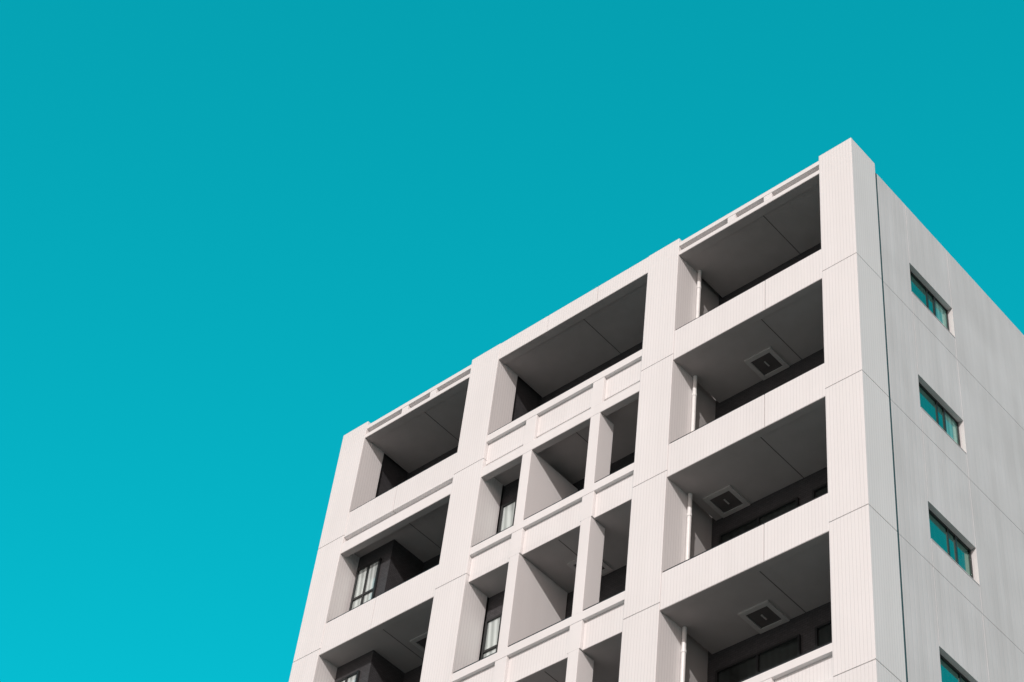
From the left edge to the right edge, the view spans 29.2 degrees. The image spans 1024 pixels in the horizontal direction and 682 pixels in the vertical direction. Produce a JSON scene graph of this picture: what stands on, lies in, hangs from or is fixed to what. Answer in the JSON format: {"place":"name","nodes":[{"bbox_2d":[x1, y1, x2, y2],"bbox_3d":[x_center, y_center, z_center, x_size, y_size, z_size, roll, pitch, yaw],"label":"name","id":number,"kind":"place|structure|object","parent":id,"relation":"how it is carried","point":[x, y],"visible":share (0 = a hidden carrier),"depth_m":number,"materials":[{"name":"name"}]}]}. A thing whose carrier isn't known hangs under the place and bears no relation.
{"place":"outdoors","nodes":[
{"label":"outdoors","id":0,"kind":"place"},
{"bbox_2d":[0,0,1023,681],"label":"sky","id":1,"kind":"structure","parent":0,"point":[238,237],"materials":[{"name":"blue"}]},
{"bbox_2d":[289,138,905,681],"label":"facade columns","id":2,"kind":"structure","parent":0,"point":[867,608],"depth_m":34.98,"materials":[{"name":"white concrete"}]},
{"bbox_2d":[499,257,648,358],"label":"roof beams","id":3,"kind":"structure","parent":2,"relation":"attached to","point":[585,301],"depth_m":40.39,"materials":[{"name":"white concrete"}]},
{"bbox_2d":[319,249,832,681],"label":"balcony parapets","id":4,"kind":"object","parent":2,"relation":"attached to","point":[808,521],"depth_m":35.25,"materials":[{"name":"white concrete"}]},
{"bbox_2d":[327,249,831,681],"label":"handrails","id":5,"kind":"object","parent":4,"relation":"on","point":[614,472],"visible":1,"depth_m":34.58,"materials":[{"name":"white concrete"}]},
{"bbox_2d":[325,184,830,681],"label":"balcony soffits","id":6,"kind":"object","parent":2,"relation":"attached to","point":[759,468],"visible":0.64,"depth_m":36.91,"materials":[{"name":"grey concrete"}]},
{"bbox_2d":[335,478,519,681],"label":"recessed wall","id":7,"kind":"structure","parent":6,"relation":"on","point":[400,563],"depth_m":39.06,"materials":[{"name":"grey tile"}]},
{"bbox_2d":[497,413,613,681],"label":"fin walls","id":8,"kind":"structure","parent":6,"relation":"attached to","point":[535,599],"depth_m":36.00,"materials":[{"name":"white concrete"}]},
{"bbox_2d":[319,174,828,681],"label":"beam undersides","id":9,"kind":"object","parent":6,"relation":"attached to","point":[641,280],"visible":0.98,"depth_m":37.58,"materials":[{"name":"paint"}]},
{"bbox_2d":[383,215,805,681],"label":"soffit seams","id":10,"kind":"object","parent":6,"relation":"attached to","point":[611,463],"visible":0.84,"depth_m":37.20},
{"bbox_2d":[410,347,789,652],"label":"hatch frames","id":11,"kind":"structure","parent":6,"relation":"on","point":[722,514],"depth_m":34.80,"materials":[{"name":"grey metal"}]},
{"bbox_2d":[417,353,782,647],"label":"hatch covers","id":12,"kind":"object","parent":11,"relation":"in","point":[756,617],"visible":0.71,"depth_m":34.73,"materials":[{"name":"black metal"}]},
{"bbox_2d":[724,361,769,619],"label":"hatch handles","id":13,"kind":"object","parent":12,"relation":"attached to","point":[768,365],"visible":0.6,"depth_m":34.70,"materials":[{"name":"black metal"}]},
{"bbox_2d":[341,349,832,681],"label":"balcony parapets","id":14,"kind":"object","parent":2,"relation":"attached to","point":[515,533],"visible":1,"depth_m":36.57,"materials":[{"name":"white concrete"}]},
{"bbox_2d":[365,161,818,437],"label":"roof beams","id":15,"kind":"structure","parent":2,"relation":"attached to","point":[756,203],"depth_m":38.70,"materials":[{"name":"white concrete"}]},
{"bbox_2d":[680,270,701,681],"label":"drain pipe","id":16,"kind":"object","parent":2,"relation":"attached to","point":[687,557],"visible":0.62,"depth_m":34.37,"materials":[{"name":"white plastic"}]},
{"bbox_2d":[877,175,1023,681],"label":"side wall","id":17,"kind":"structure","parent":0,"point":[975,488],"depth_m":33.98,"materials":[{"name":"white concrete"}]},
{"bbox_2d":[875,173,907,681],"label":"expansion joint","id":18,"kind":"object","parent":17,"relation":"attached to","point":[892,438],"visible":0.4,"depth_m":32.08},
{"bbox_2d":[910,271,973,681],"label":"side window frames","id":19,"kind":"structure","parent":17,"relation":"attached to","point":[956,538],"depth_m":34.43,"materials":[{"name":"black metal"}]},
{"bbox_2d":[910,273,970,681],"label":"side window glass","id":20,"kind":"object","parent":19,"relation":"attached to","point":[938,533],"visible":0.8,"depth_m":32.49,"materials":[{"name":"teal glass"}]},
{"bbox_2d":[935,300,957,443],"bbox_3d":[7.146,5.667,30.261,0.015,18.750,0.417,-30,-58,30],"label":"side window glass","id":21,"kind":"object","parent":19,"relation":"in","point":[951,425],"visible":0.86,"depth_m":34.89,"materials":[{"name":"teal glass"}]},
{"bbox_2d":[912,292,979,585],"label":"side window sills","id":22,"kind":"structure","parent":17,"relation":"attached to","point":[950,437],"depth_m":33.97,"materials":[{"name":"grey concrete"}]},
{"label":"ground","id":23,"kind":"structure","parent":0,"visible":0},
{"bbox_2d":[375,376,540,659],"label":"dividing walls","id":24,"kind":"structure","parent":23,"relation":"on","point":[526,400],"depth_m":41.79,"materials":[{"name":"grey tile"}]},
{"bbox_2d":[404,243,831,681],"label":"back wall","id":25,"kind":"structure","parent":23,"relation":"on","point":[803,625],"depth_m":35.05,"materials":[{"name":"grey tile"}]},
{"bbox_2d":[336,362,831,681],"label":"window frames","id":26,"kind":"structure","parent":25,"relation":"in","point":[484,651],"depth_m":34.67,"materials":[{"name":"black metal"}]},
{"bbox_2d":[342,502,514,681],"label":"window glass","id":27,"kind":"object","parent":26,"relation":"in","point":[493,625],"visible":0.4,"depth_m":38.54,"materials":[{"name":"white glass"}]},
{"bbox_2d":[718,486,831,681],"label":"window glass","id":28,"kind":"object","parent":26,"relation":"in","point":[767,660],"visible":0.11,"depth_m":32.00,"materials":[{"name":"black glass"}]},
{"bbox_2d":[685,278,718,681],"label":"dividing walls","id":29,"kind":"structure","parent":23,"relation":"on","point":[696,668],"depth_m":34.81,"materials":[{"name":"grey paint"}]}
]}

